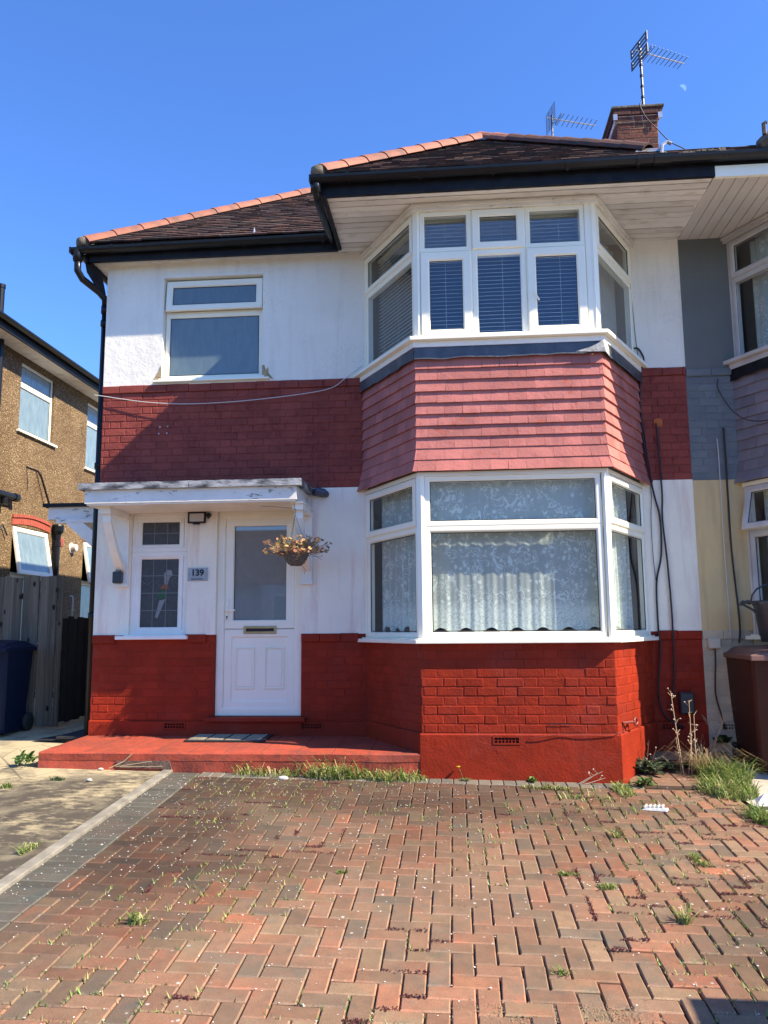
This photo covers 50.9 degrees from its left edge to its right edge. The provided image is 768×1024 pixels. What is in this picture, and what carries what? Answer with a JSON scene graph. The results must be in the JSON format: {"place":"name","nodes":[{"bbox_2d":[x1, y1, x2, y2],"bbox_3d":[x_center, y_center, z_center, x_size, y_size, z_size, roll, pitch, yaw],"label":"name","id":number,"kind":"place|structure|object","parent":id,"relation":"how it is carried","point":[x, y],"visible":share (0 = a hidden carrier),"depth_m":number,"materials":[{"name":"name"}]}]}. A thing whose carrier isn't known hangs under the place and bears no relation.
{"place":"outdoors","nodes":[
{"label":"outdoors","id":0,"kind":"place"},
{"bbox_2d":[0,688,160,878],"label":"concrete drive","id":1,"kind":"structure","parent":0,"point":[37,805],"depth_m":6.21,"materials":[{"name":"beige concrete"}]},
{"bbox_2d":[0,576,11,639],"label":"fence","id":2,"kind":"object","parent":1,"relation":"on","point":[3,585],"visible":0.27,"depth_m":9.22,"materials":[{"name":"grey wood"}]},
{"bbox_2d":[1,782,15,788],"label":"grass clump","id":3,"kind":"object","parent":1,"relation":"on","point":[7,786],"visible":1,"depth_m":6.35,"materials":[{"name":"green plant"}]},
{"bbox_2d":[0,640,36,733],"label":"wheelie bin","id":4,"kind":"object","parent":1,"relation":"on","point":[15,662],"visible":1,"depth_m":8.54,"materials":[{"name":"blue plastic"}]},
{"bbox_2d":[1,841,42,855],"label":"grass clump","id":5,"kind":"object","parent":1,"relation":"on","point":[31,846],"visible":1,"depth_m":4.92,"materials":[{"name":"green plant"}]},
{"bbox_2d":[12,749,37,765],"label":"leafy weed","id":6,"kind":"object","parent":1,"relation":"on","point":[21,756],"visible":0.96,"depth_m":7.08,"materials":[{"name":"green plant"}]},
{"bbox_2d":[4,576,64,726],"bbox_3d":[-3.914,1.543,9.005,0.690,1.655,0.084,-2,-8,8],"label":"fence","id":7,"kind":"object","parent":1,"relation":"on","point":[48,595],"visible":0.69,"depth_m":8.99,"materials":[{"name":"grey wood"}]},
{"bbox_2d":[49,776,64,780],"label":"grass clump","id":8,"kind":"object","parent":1,"relation":"on","point":[57,778],"visible":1,"depth_m":6.59,"materials":[{"name":"green plant"}]},
{"bbox_2d":[35,729,83,740],"bbox_3d":[-3.205,2.311,8.400,0.620,0.040,0.800,-1,-8,5],"label":"rubber mat","id":9,"kind":"object","parent":1,"relation":"on","point":[71,736],"visible":0.32,"depth_m":8.14,"materials":[{"name":"grey rubber"}]},
{"bbox_2d":[58,616,88,721],"bbox_3d":[-3.466,2.175,12.001,0.084,1.173,6.161,-1,-8,2],"label":"fence","id":10,"kind":"object","parent":1,"relation":"on","point":[72,687],"visible":0.14,"depth_m":9.24,"materials":[{"name":"black wood"}]},
{"bbox_2d":[70,595,73,615],"bbox_3d":[-3.663,1.304,9.444,0.057,0.664,0.030,-1,-8,5],"label":"water pipe","id":11,"kind":"object","parent":10,"relation":"attached to","point":[72,609],"visible":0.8,"depth_m":9.47,"materials":[{"name":"plastic"}]},
{"bbox_2d":[109,754,162,768],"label":"dry twig","id":12,"kind":"object","parent":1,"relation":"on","point":[132,764],"visible":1,"depth_m":6.89,"materials":[{"name":"brown plant"}]},
{"bbox_2d":[0,772,644,931],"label":"paving border","id":13,"kind":"object","parent":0,"point":[45,879],"visible":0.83,"depth_m":5.21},
{"bbox_2d":[231,761,308,777],"bbox_3d":[-0.970,2.151,6.767,0.699,0.143,0.300,-1,-8,5],"label":"grass clump","id":14,"kind":"object","parent":13,"relation":"on","point":[254,772],"visible":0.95,"depth_m":6.77,"materials":[{"name":"green plant"}]},
{"bbox_2d":[285,754,372,780],"bbox_3d":[-0.474,2.115,6.739,0.881,0.222,0.440,-1,-8,5],"label":"grass clump","id":15,"kind":"object","parent":13,"relation":"on","point":[319,773],"visible":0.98,"depth_m":6.69,"materials":[{"name":"green plant"}]},
{"bbox_2d":[359,766,427,782],"bbox_3d":[0.081,2.155,6.660,0.648,0.132,0.287,-1,-8,5],"label":"grass clump","id":16,"kind":"object","parent":13,"relation":"on","point":[375,776],"visible":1,"depth_m":6.64,"materials":[{"name":"green plant"}]},
{"bbox_2d":[529,776,536,781],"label":"leafy weed","id":17,"kind":"object","parent":13,"relation":"on","point":[532,778],"visible":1,"depth_m":6.61,"materials":[{"name":"green plant"}]},
{"bbox_2d":[578,769,604,784],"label":"dry weed","id":18,"kind":"object","parent":13,"relation":"on","point":[585,780],"visible":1,"depth_m":6.56,"materials":[{"name":"beige plant"}]},
{"bbox_2d":[630,776,656,786],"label":"leafy weed","id":19,"kind":"object","parent":13,"relation":"on","point":[641,781],"visible":1,"depth_m":6.49,"materials":[{"name":"green plant"}]},
{"bbox_2d":[0,776,767,1023],"bbox_3d":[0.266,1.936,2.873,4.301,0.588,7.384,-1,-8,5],"label":"block paving","id":20,"kind":"structure","parent":0,"point":[294,947],"depth_m":4.02,"materials":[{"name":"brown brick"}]},
{"bbox_2d":[123,909,150,925],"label":"grass clump","id":21,"kind":"object","parent":20,"relation":"on","point":[133,919],"visible":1,"depth_m":3.91,"materials":[{"name":"green plant"}]},
{"bbox_2d":[278,776,287,779],"bbox_3d":[-0.831,2.193,6.650,0.086,0.041,0.059,-1,-8,5],"label":"stone","id":22,"kind":"object","parent":20,"relation":"on","point":[282,777],"visible":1,"depth_m":6.63,"materials":[{"name":"white stone"}]},
{"bbox_2d":[337,869,347,874],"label":"grass clump","id":23,"kind":"object","parent":20,"relation":"on","point":[340,871],"visible":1,"depth_m":4.58,"materials":[{"name":"green plant"}]},
{"bbox_2d":[5,776,758,1021],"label":"fallen petals","id":24,"kind":"object","parent":20,"relation":"on","point":[303,889],"visible":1,"depth_m":4.50,"materials":[{"name":"white plant"}]},
{"bbox_2d":[0,776,767,1023],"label":"weeds","id":25,"kind":"object","parent":20,"relation":"on","point":[220,894],"visible":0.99,"depth_m":4.42,"materials":[{"name":"green plant"}]},
{"bbox_2d":[142,782,767,1023],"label":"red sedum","id":26,"kind":"object","parent":20,"relation":"on","point":[187,997],"visible":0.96,"depth_m":4.50,"materials":[{"name":"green plant"}]},
{"bbox_2d":[522,781,571,790],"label":"grass clump","id":27,"kind":"object","parent":20,"relation":"on","point":[545,786],"visible":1,"depth_m":6.41,"materials":[{"name":"green plant"}]},
{"bbox_2d":[550,963,575,976],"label":"grass clump","id":28,"kind":"object","parent":20,"relation":"on","point":[561,971],"visible":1,"depth_m":3.43,"materials":[{"name":"green plant"}]},
{"bbox_2d":[556,869,583,876],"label":"grass clump","id":29,"kind":"object","parent":20,"relation":"on","point":[560,873],"visible":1,"depth_m":4.58,"materials":[{"name":"green plant"}]},
{"bbox_2d":[451,997,698,1023],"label":"spilt sand","id":30,"kind":"structure","parent":20,"relation":"on","point":[592,1014],"depth_m":3.12,"materials":[{"name":"beige sand"}]},
{"bbox_2d":[552,789,616,801],"bbox_3d":[1.516,2.153,6.130,0.492,0.074,0.223,-1,-8,5],"label":"grass clump","id":31,"kind":"object","parent":20,"relation":"on","point":[577,795],"visible":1,"depth_m":6.13,"materials":[{"name":"green plant"}]},
{"bbox_2d":[597,881,617,890],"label":"grass clump","id":32,"kind":"object","parent":20,"relation":"on","point":[609,886],"visible":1,"depth_m":4.38,"materials":[{"name":"green plant"}]},
{"bbox_2d":[603,826,624,837],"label":"grass clump","id":33,"kind":"object","parent":20,"relation":"on","point":[616,834],"visible":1,"depth_m":5.24,"materials":[{"name":"green plant"}]},
{"bbox_2d":[609,779,633,796],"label":"grass clump","id":34,"kind":"object","parent":20,"relation":"on","point":[619,788],"visible":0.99,"depth_m":6.33,"materials":[{"name":"green plant"}]},
{"bbox_2d":[642,804,667,811],"bbox_3d":[1.969,2.147,5.862,0.200,0.031,0.110,-1,-8,5],"label":"plastic tray","id":35,"kind":"object","parent":20,"relation":"on","point":[654,807],"visible":1,"depth_m":5.85,"materials":[{"name":"white plastic"}]},
{"bbox_2d":[669,903,700,924],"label":"grass clump","id":36,"kind":"object","parent":20,"relation":"on","point":[685,918],"visible":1,"depth_m":3.96,"materials":[{"name":"green plant"}]},
{"bbox_2d":[683,851,706,867],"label":"grass clump","id":37,"kind":"object","parent":20,"relation":"on","point":[696,858],"visible":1,"depth_m":4.80,"materials":[{"name":"green plant"}]},
{"bbox_2d":[736,797,767,825],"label":"grass clump","id":38,"kind":"object","parent":20,"relation":"on","point":[759,814],"visible":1,"depth_m":5.65,"materials":[{"name":"green plant"}]},
{"bbox_2d":[0,0,767,377],"label":"sky","id":39,"kind":"structure","parent":0,"point":[114,114],"materials":[{"name":"blue"}]},
{"bbox_2d":[629,768,705,788],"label":"corner paving","id":40,"kind":"structure","parent":0,"point":[671,779],"depth_m":6.74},
{"bbox_2d":[633,756,665,775],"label":"leafy weed","id":41,"kind":"object","parent":40,"relation":"on","point":[644,766],"visible":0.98,"depth_m":6.88,"materials":[{"name":"green plant"}]},
{"bbox_2d":[644,741,656,773],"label":"dry weed","id":42,"kind":"object","parent":40,"relation":"on","point":[650,754],"visible":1,"depth_m":6.92,"materials":[{"name":"beige plant"}]},
{"bbox_2d":[658,756,685,770],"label":"leafy weed","id":43,"kind":"object","parent":40,"relation":"on","point":[668,766],"visible":0.88,"depth_m":7.00,"materials":[{"name":"green plant"}]},
{"bbox_2d":[667,688,697,774],"bbox_3d":[2.586,1.884,6.963,0.255,0.729,0.119,-1,-8,5],"label":"dry weed","id":44,"kind":"object","parent":40,"relation":"on","point":[694,730],"visible":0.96,"depth_m":6.94,"materials":[{"name":"brown plant"}]},
{"bbox_2d":[659,765,748,806],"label":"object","id":45,"kind":"object","parent":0,"point":[743,801],"depth_m":6.35,"materials":[{"name":"soil"}]},
{"bbox_2d":[0,283,98,687],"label":"detached house","id":46,"kind":"structure","parent":45,"relation":"on","point":[48,412],"depth_m":13.76,"materials":[{"name":"brick"}]},
{"bbox_2d":[10,525,52,643],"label":"window","id":47,"kind":"structure","parent":46,"relation":"in","point":[31,547],"depth_m":13.25,"materials":[{"name":"plastic"}]},
{"bbox_2d":[16,363,57,447],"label":"window","id":48,"kind":"structure","parent":46,"relation":"in","point":[36,389],"depth_m":13.70,"materials":[{"name":"plastic"}]},
{"bbox_2d":[80,542,91,617],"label":"window","id":49,"kind":"structure","parent":46,"relation":"in","point":[87,549],"depth_m":15.37,"materials":[{"name":"plastic"}]},
{"bbox_2d":[84,403,97,472],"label":"window","id":50,"kind":"structure","parent":46,"relation":"in","point":[91,436],"depth_m":15.81,"materials":[{"name":"plastic"}]},
{"bbox_2d":[38,103,727,783],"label":"semi detached house","id":51,"kind":"structure","parent":45,"relation":"on","point":[264,299],"depth_m":7.86,"materials":[{"name":"white paint"}]},
{"bbox_2d":[112,570,122,583],"bbox_3d":[-2.670,0.644,8.100,0.086,0.145,0.063,-1,-8,5],"label":"key safe","id":52,"kind":"object","parent":51,"relation":"attached to","point":[117,577],"visible":1,"depth_m":8.07,"materials":[{"name":"grey plastic"}]},
{"bbox_2d":[129,513,188,634],"bbox_3d":[-2.267,0.625,8.200,0.590,1.235,0.066,-1,-8,5],"label":"window","id":53,"kind":"structure","parent":51,"relation":"in","point":[160,540],"depth_m":8.19,"materials":[{"name":"white plastic"}]},
{"bbox_2d":[187,568,207,580],"bbox_3d":[-1.869,0.624,8.092,0.205,0.130,0.015,-1,-8,5],"label":"house number sign","id":54,"kind":"object","parent":51,"relation":"attached to","point":[197,574],"visible":1,"depth_m":8.09,"materials":[{"name":"metal"}]},
{"bbox_2d":[188,512,210,524],"bbox_3d":[-1.837,0.058,8.164,0.285,0.141,0.062,-1,-8,5],"label":"floodlight","id":55,"kind":"object","parent":51,"relation":"attached to","point":[196,518],"visible":1,"depth_m":8.15,"materials":[{"name":"black plastic"}]},
{"bbox_2d":[164,277,262,378],"bbox_3d":[-1.792,-1.936,8.527,1.055,1.100,0.125,-1,-8,5],"label":"window","id":56,"kind":"structure","parent":51,"relation":"in","point":[214,327],"depth_m":8.53,"materials":[{"name":"plastic"}]},
{"bbox_2d":[184,734,272,741],"bbox_3d":[-1.462,2.137,7.643,0.755,0.028,0.405,-1,-8,5],"label":"door mat","id":57,"kind":"object","parent":51,"relation":"on","point":[230,738],"depth_m":7.57,"materials":[{"name":"rubber"}]},
{"bbox_2d":[95,366,361,403],"bbox_3d":[-1.627,-1.292,8.320,2.823,0.359,0.041,-1,-8,5],"label":"cable","id":58,"kind":"object","parent":51,"relation":"attached to","point":[230,401],"visible":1,"depth_m":8.27,"materials":[{"name":"grey plastic"}]},
{"bbox_2d":[223,517,294,707],"bbox_3d":[-1.243,0.992,8.043,0.709,1.897,0.109,-1,-8,5],"label":"door","id":59,"kind":"structure","parent":51,"relation":"in","point":[259,590],"depth_m":8.06,"materials":[{"name":"plastic"}]},
{"bbox_2d":[262,504,331,573],"bbox_3d":[-0.815,0.243,7.571,0.679,0.680,0.592,-1,-8,5],"label":"hanging basket","id":60,"kind":"object","parent":51,"relation":"hanging from","point":[290,553],"visible":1,"depth_m":7.47,"materials":[{"name":"wicker"}]},
{"bbox_2d":[365,216,413,364],"bbox_3d":[0.062,-2.085,7.874,0.072,1.226,1.033,4,-9,-26],"label":"window","id":61,"kind":"structure","parent":51,"relation":"in","point":[404,264],"depth_m":8.04,"materials":[{"name":"plastic"}]},
{"bbox_2d":[366,478,417,637],"bbox_3d":[0.083,0.458,7.512,0.072,1.406,1.033,4,-9,-26],"label":"window","id":62,"kind":"structure","parent":51,"relation":"in","point":[406,529],"depth_m":7.65,"materials":[{"name":"plastic"}]},
{"bbox_2d":[378,232,412,355],"bbox_3d":[0.154,-2.083,7.926,0.040,1.180,0.883,4,-9,-26],"label":"venetian blind","id":63,"kind":"object","parent":51,"relation":"attached to","point":[394,249],"visible":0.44,"depth_m":8.01,"materials":[{"name":"plastic"}]},
{"bbox_2d":[382,488,415,630],"bbox_3d":[0.180,0.448,7.556,0.041,1.355,0.903,4,-9,-26],"label":"net curtain","id":64,"kind":"object","parent":51,"relation":"hanging from","point":[398,587],"visible":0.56,"depth_m":7.63,"materials":[{"name":"fabric"}]},
{"bbox_2d":[425,213,577,330],"bbox_3d":[1.090,-2.161,7.433,1.450,1.180,0.040,-1,-8,5],"label":"venetian blind","id":65,"kind":"object","parent":51,"relation":"attached to","point":[532,217],"visible":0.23,"depth_m":7.45,"materials":[{"name":"plastic"}]},
{"bbox_2d":[419,205,588,335],"bbox_3d":[1.074,-2.171,7.327,1.495,1.226,0.074,-1,-8,5],"label":"window","id":66,"kind":"structure","parent":51,"relation":"in","point":[528,252],"depth_m":7.32,"materials":[{"name":"plastic"}]},
{"bbox_2d":[430,479,598,631],"bbox_3d":[1.126,0.371,7.071,1.500,1.355,0.013,-1,-8,5],"label":"net curtain","id":67,"kind":"object","parent":51,"relation":"hanging from","point":[521,580],"visible":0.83,"depth_m":7.06,"materials":[{"name":"fabric"}]},
{"bbox_2d":[424,473,607,637],"bbox_3d":[1.118,0.372,6.972,1.520,1.406,0.056,-1,-8,5],"label":"window","id":68,"kind":"structure","parent":51,"relation":"in","point":[593,523],"depth_m":6.97,"materials":[{"name":"plastic"}]},
{"bbox_2d":[546,101,596,135],"bbox_3d":[2.720,-5.259,11.643,0.739,1.174,0.345,0,-8,-5],"label":"tv aerial","id":69,"kind":"object","parent":51,"relation":"attached to","point":[559,119],"visible":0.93,"depth_m":11.70,"materials":[{"name":"metal"}]},
{"bbox_2d":[529,731,626,738],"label":"cable","id":70,"kind":"object","parent":51,"relation":"attached to","point":[577,734],"visible":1,"depth_m":6.65,"materials":[{"name":"plastic"}]},
{"bbox_2d":[598,239,616,335],"bbox_3d":[2.092,-2.102,7.798,0.036,1.190,0.878,-6,-10,34],"label":"curtain","id":71,"kind":"object","parent":51,"relation":"hanging from","point":[607,300],"visible":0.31,"depth_m":7.97,"materials":[{"name":"grey fabric"}]},
{"bbox_2d":[595,206,633,351],"bbox_3d":[2.185,-2.128,7.695,0.072,1.226,1.008,-6,-10,33],"label":"window","id":72,"kind":"structure","parent":51,"relation":"in","point":[622,276],"depth_m":7.92,"materials":[{"name":"plastic"}]},
{"bbox_2d":[600,483,633,630],"bbox_3d":[2.110,0.407,7.381,0.066,1.355,0.858,-6,-10,34],"label":"net curtain","id":73,"kind":"object","parent":51,"relation":"hanging from","point":[622,589],"visible":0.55,"depth_m":7.50,"materials":[{"name":"fabric"}]},
{"bbox_2d":[608,474,648,636],"bbox_3d":[2.206,0.415,7.333,0.072,1.406,1.008,-6,-10,33],"label":"window","id":74,"kind":"structure","parent":51,"relation":"in","point":[618,526],"depth_m":7.62,"materials":[{"name":"plastic"}]},
{"bbox_2d":[630,286,655,579],"bbox_3d":[2.518,-1.023,7.949,0.138,3.452,0.006,-1,-8,5],"label":"cable","id":75,"kind":"object","parent":51,"relation":"attached to","point":[646,454],"visible":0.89,"depth_m":7.83,"materials":[{"name":"black plastic"}]},
{"bbox_2d":[643,423,652,481],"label":"cable","id":76,"kind":"object","parent":51,"relation":"attached to","point":[647,452],"visible":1,"depth_m":7.86,"materials":[{"name":"black plastic"}]},
{"bbox_2d":[630,30,687,104],"bbox_3d":[3.638,-5.663,10.561,0.717,1.054,0.398,0,-8,-6],"label":"tv aerial","id":77,"kind":"object","parent":51,"relation":"attached to","point":[640,58],"visible":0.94,"depth_m":10.57,"materials":[{"name":"metal"}]},
{"bbox_2d":[634,347,684,727],"bbox_3d":[2.629,0.180,7.749,0.287,3.683,0.049,-1,-8,5],"label":"cable","id":78,"kind":"object","parent":51,"relation":"attached to","point":[663,712],"visible":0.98,"depth_m":7.73,"materials":[{"name":"black plastic"}]},
{"bbox_2d":[639,101,684,148],"bbox_3d":[3.548,-4.750,10.123,0.641,0.925,0.035,-1,-8,5],"label":"cable","id":79,"kind":"object","parent":51,"relation":"attached to","point":[656,127],"visible":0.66,"depth_m":10.13,"materials":[{"name":"plastic"}]},
{"bbox_2d":[655,423,679,726],"bbox_3d":[2.693,0.563,7.698,0.076,2.901,0.016,-1,-8,5],"label":"cable","id":80,"kind":"object","parent":51,"relation":"attached to","point":[667,572],"visible":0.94,"depth_m":7.69,"materials":[{"name":"black plastic"}]},
{"bbox_2d":[649,120,767,756],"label":"semi detached house","id":81,"kind":"structure","parent":45,"relation":"on","point":[726,224],"depth_m":7.76,"materials":[{"name":"grey paint"}]},
{"bbox_2d":[714,649,725,729],"bbox_3d":[3.115,1.644,7.506,0.083,0.737,0.014,-1,-8,5],"label":"cable","id":82,"kind":"object","parent":81,"relation":"attached to","point":[715,690],"visible":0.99,"depth_m":7.50,"materials":[{"name":"black plastic"}]},
{"bbox_2d":[712,735,731,742],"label":"leafy weed","id":83,"kind":"object","parent":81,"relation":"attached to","point":[724,738],"visible":0.92,"depth_m":7.35,"materials":[{"name":"green plant"}]},
{"bbox_2d":[716,438,731,642],"bbox_3d":[3.243,0.254,7.704,0.015,1.960,0.008,-1,-8,5],"label":"cable","id":84,"kind":"object","parent":81,"relation":"attached to","point":[723,540],"visible":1,"depth_m":7.70,"materials":[{"name":"grey plastic"}]},
{"bbox_2d":[722,428,740,642],"bbox_3d":[3.315,0.202,7.697,0.046,2.061,0.017,-1,-8,5],"label":"cable","id":85,"kind":"object","parent":81,"relation":"attached to","point":[735,585],"visible":1,"depth_m":7.69,"materials":[{"name":"black plastic"}]},
{"bbox_2d":[717,379,767,421],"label":"cable","id":86,"kind":"object","parent":81,"relation":"attached to","point":[733,411],"visible":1,"depth_m":7.78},
{"bbox_2d":[728,222,767,355],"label":"window","id":87,"kind":"structure","parent":81,"relation":"in","point":[760,266],"depth_m":7.94,"materials":[{"name":"plastic"}]},
{"bbox_2d":[741,482,767,633],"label":"window","id":88,"kind":"structure","parent":81,"relation":"in","point":[758,529],"depth_m":7.62,"materials":[{"name":"plastic"}]},
{"bbox_2d":[750,232,767,347],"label":"net curtain","id":89,"kind":"object","parent":81,"relation":"hanging from","point":[758,248],"visible":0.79,"depth_m":7.89,"materials":[{"name":"fabric"}]},
{"bbox_2d":[763,490,767,542],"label":"net curtain","id":90,"kind":"object","parent":81,"relation":"hanging from","point":[765,493],"visible":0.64,"depth_m":7.70,"materials":[{"name":"fabric"}]},
{"bbox_2d":[723,761,767,811],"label":"neighbour concrete path","id":91,"kind":"structure","parent":0,"point":[762,777],"depth_m":6.69,"materials":[{"name":"beige concrete"}]},
{"bbox_2d":[650,751,732,759],"bbox_3d":[2.692,2.215,7.346,0.950,0.045,0.300,-1,-8,5],"label":"wooden board","id":92,"kind":"object","parent":91,"relation":"on","point":[665,754],"visible":0.29,"depth_m":7.28,"materials":[{"name":"brown wood"}]},
{"bbox_2d":[657,730,764,772],"bbox_3d":[2.784,2.077,6.950,1.155,0.358,1.041,-1,-8,5],"label":"dry grass clump","id":93,"kind":"object","parent":91,"relation":"on","point":[702,754],"visible":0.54,"depth_m":6.91,"materials":[{"name":"beige plant"}]},
{"bbox_2d":[701,707,733,755],"bbox_3d":[2.921,1.959,7.034,0.264,0.543,0.179,-6,-10,32],"label":"dead branch","id":94,"kind":"object","parent":91,"relation":"on","point":[722,721],"visible":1,"depth_m":7.03,"materials":[{"name":"brown plant"}]},
{"bbox_2d":[688,749,764,785],"bbox_3d":[2.866,2.134,6.773,0.833,0.243,0.792,2,-9,-20],"label":"grass clump","id":95,"kind":"object","parent":91,"relation":"on","point":[731,768],"visible":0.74,"depth_m":6.70,"materials":[{"name":"green plant"}]},
{"bbox_2d":[690,769,766,800],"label":"grass clump","id":96,"kind":"object","parent":91,"relation":"on","point":[722,788],"visible":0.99,"depth_m":6.29,"materials":[{"name":"green plant"}]},
{"bbox_2d":[723,645,767,770],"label":"wheelie bin","id":97,"kind":"object","parent":91,"relation":"on","point":[747,668],"visible":0.94,"depth_m":7.04,"materials":[{"name":"brown plastic"}]},
{"bbox_2d":[738,584,767,641],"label":"plastic tub","id":98,"kind":"object","parent":97,"relation":"on","point":[760,610],"visible":1,"depth_m":7.14,"materials":[{"name":"grey plastic"}]},
{"bbox_2d":[755,794,767,805],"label":"crumpled paper","id":99,"kind":"object","parent":91,"relation":"on","point":[762,798],"visible":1,"depth_m":5.90,"materials":[{"name":"white paper"}]},
{"label":"road","id":100,"kind":"structure","parent":0,"visible":0},
{"bbox_2d":[0,769,172,893],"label":"kerb edging","id":101,"kind":"object","parent":100,"relation":"on","point":[12,878],"visible":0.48,"depth_m":5.18,"materials":[{"name":"concrete"}]}
]}

